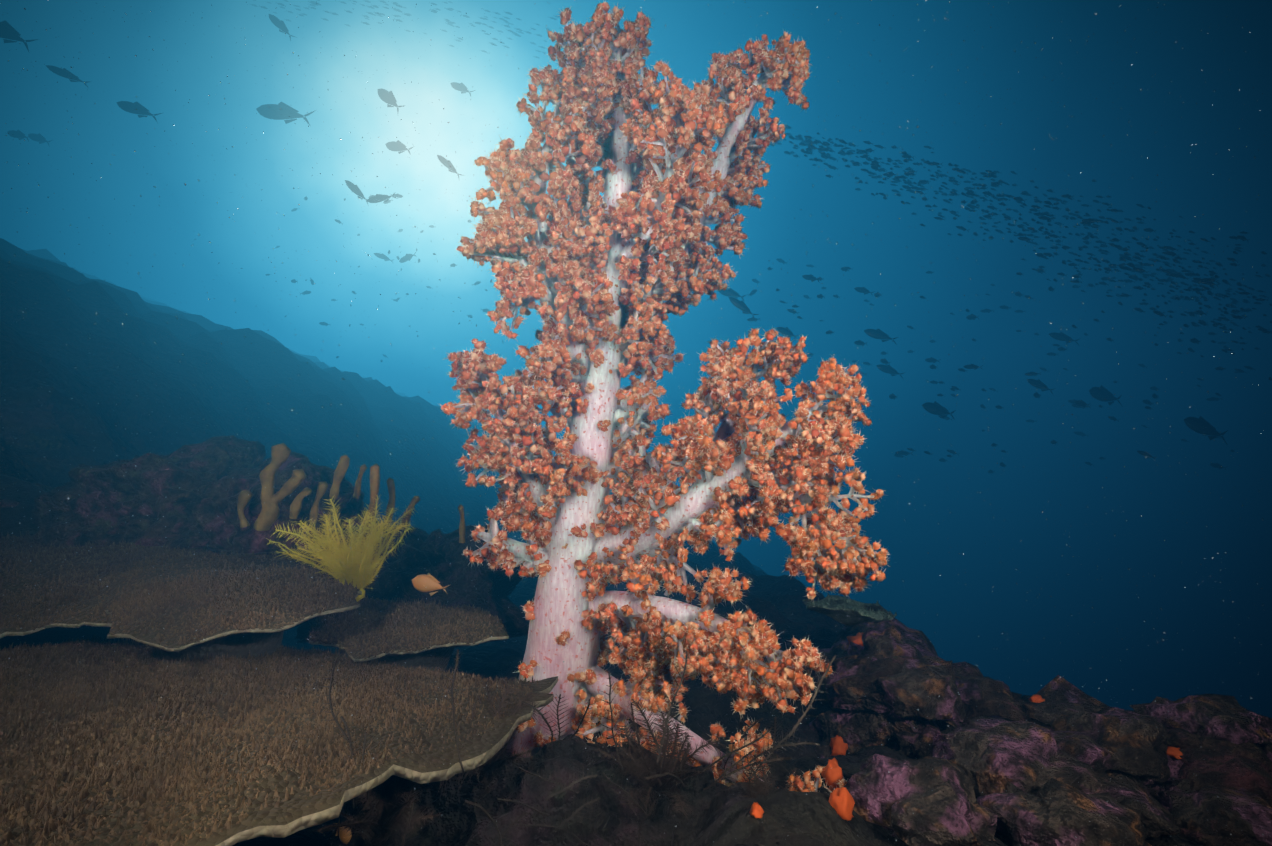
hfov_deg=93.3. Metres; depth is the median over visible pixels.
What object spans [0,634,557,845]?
table coral
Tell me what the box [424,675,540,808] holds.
dark feather star
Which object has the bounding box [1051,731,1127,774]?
rock
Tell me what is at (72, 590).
table coral
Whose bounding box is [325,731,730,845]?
dark rock
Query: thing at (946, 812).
rock
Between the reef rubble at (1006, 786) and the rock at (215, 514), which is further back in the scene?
the rock at (215, 514)
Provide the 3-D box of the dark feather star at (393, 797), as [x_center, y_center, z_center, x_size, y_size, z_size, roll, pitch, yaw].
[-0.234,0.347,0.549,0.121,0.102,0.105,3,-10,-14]
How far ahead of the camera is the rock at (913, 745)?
0.99 m
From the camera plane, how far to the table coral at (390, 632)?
0.89 m
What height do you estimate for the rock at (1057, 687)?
0.706 m
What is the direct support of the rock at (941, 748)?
on the reef ground
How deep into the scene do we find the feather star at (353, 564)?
0.92 m
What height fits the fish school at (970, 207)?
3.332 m
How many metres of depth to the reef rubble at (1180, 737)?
0.98 m
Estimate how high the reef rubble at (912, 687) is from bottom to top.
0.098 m
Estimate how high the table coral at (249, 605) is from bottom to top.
0.397 m
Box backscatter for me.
[1,0,1265,841]
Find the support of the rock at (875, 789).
on the reef ground
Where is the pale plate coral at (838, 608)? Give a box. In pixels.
[802,593,896,626]
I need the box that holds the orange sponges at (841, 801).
[749,632,1182,820]
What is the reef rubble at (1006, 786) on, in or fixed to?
on the reef ground
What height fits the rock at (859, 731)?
0.505 m
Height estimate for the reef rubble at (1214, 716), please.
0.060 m
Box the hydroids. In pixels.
[319,647,836,845]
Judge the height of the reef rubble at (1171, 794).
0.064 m
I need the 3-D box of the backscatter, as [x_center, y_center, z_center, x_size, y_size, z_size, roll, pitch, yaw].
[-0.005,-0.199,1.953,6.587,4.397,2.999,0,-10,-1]
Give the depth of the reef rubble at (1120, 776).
0.93 m
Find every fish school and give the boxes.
[249,0,562,65]
[266,125,1271,473]
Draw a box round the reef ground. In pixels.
[0,238,1006,845]
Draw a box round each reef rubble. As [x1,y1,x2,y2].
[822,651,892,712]
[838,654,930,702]
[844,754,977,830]
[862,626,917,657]
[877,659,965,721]
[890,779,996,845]
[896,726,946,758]
[923,657,955,681]
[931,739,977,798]
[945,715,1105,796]
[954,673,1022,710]
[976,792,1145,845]
[999,778,1037,794]
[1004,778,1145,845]
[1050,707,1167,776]
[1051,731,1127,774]
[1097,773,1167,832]
[1107,770,1155,792]
[1129,697,1173,714]
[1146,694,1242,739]
[1156,779,1189,806]
[1167,728,1200,747]
[1179,734,1221,764]
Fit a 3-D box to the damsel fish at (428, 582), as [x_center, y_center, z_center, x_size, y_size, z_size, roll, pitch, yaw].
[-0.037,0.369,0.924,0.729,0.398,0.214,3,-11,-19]
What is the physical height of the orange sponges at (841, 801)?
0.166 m
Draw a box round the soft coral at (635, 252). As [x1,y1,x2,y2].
[439,0,889,791]
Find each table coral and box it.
[0,530,371,637]
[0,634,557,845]
[105,563,361,664]
[307,595,508,823]
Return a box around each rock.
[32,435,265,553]
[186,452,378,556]
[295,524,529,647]
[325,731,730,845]
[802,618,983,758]
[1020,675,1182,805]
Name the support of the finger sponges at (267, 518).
attached to the rock at (215, 514)
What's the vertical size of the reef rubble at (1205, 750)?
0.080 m
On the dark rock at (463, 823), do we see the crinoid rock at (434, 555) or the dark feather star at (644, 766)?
the dark feather star at (644, 766)
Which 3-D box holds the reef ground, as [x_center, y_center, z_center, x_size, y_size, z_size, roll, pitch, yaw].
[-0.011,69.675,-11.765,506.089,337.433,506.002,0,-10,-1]
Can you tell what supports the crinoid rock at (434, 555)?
on the reef ground
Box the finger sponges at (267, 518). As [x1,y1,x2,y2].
[237,443,465,542]
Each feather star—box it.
[266,494,417,601]
[300,775,443,845]
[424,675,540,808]
[594,694,727,819]
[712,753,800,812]
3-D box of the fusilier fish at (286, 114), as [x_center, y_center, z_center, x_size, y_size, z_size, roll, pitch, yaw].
[-0.731,-1.441,4.167,9.371,3.215,2.226,0,-10,-1]
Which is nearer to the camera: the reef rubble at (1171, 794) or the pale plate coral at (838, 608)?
the reef rubble at (1171, 794)
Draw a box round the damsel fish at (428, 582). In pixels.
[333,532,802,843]
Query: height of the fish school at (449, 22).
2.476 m
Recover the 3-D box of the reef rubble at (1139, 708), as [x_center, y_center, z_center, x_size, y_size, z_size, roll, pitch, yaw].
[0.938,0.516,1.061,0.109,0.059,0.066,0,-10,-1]
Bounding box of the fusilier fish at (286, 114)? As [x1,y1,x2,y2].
[10,14,1228,446]
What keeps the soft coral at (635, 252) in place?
on the dark rock at (463, 823)
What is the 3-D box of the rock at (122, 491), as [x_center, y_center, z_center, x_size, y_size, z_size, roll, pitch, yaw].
[-0.971,0.159,1.287,0.505,0.280,0.400,-4,-11,24]
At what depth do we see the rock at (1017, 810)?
0.71 m
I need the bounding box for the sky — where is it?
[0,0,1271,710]

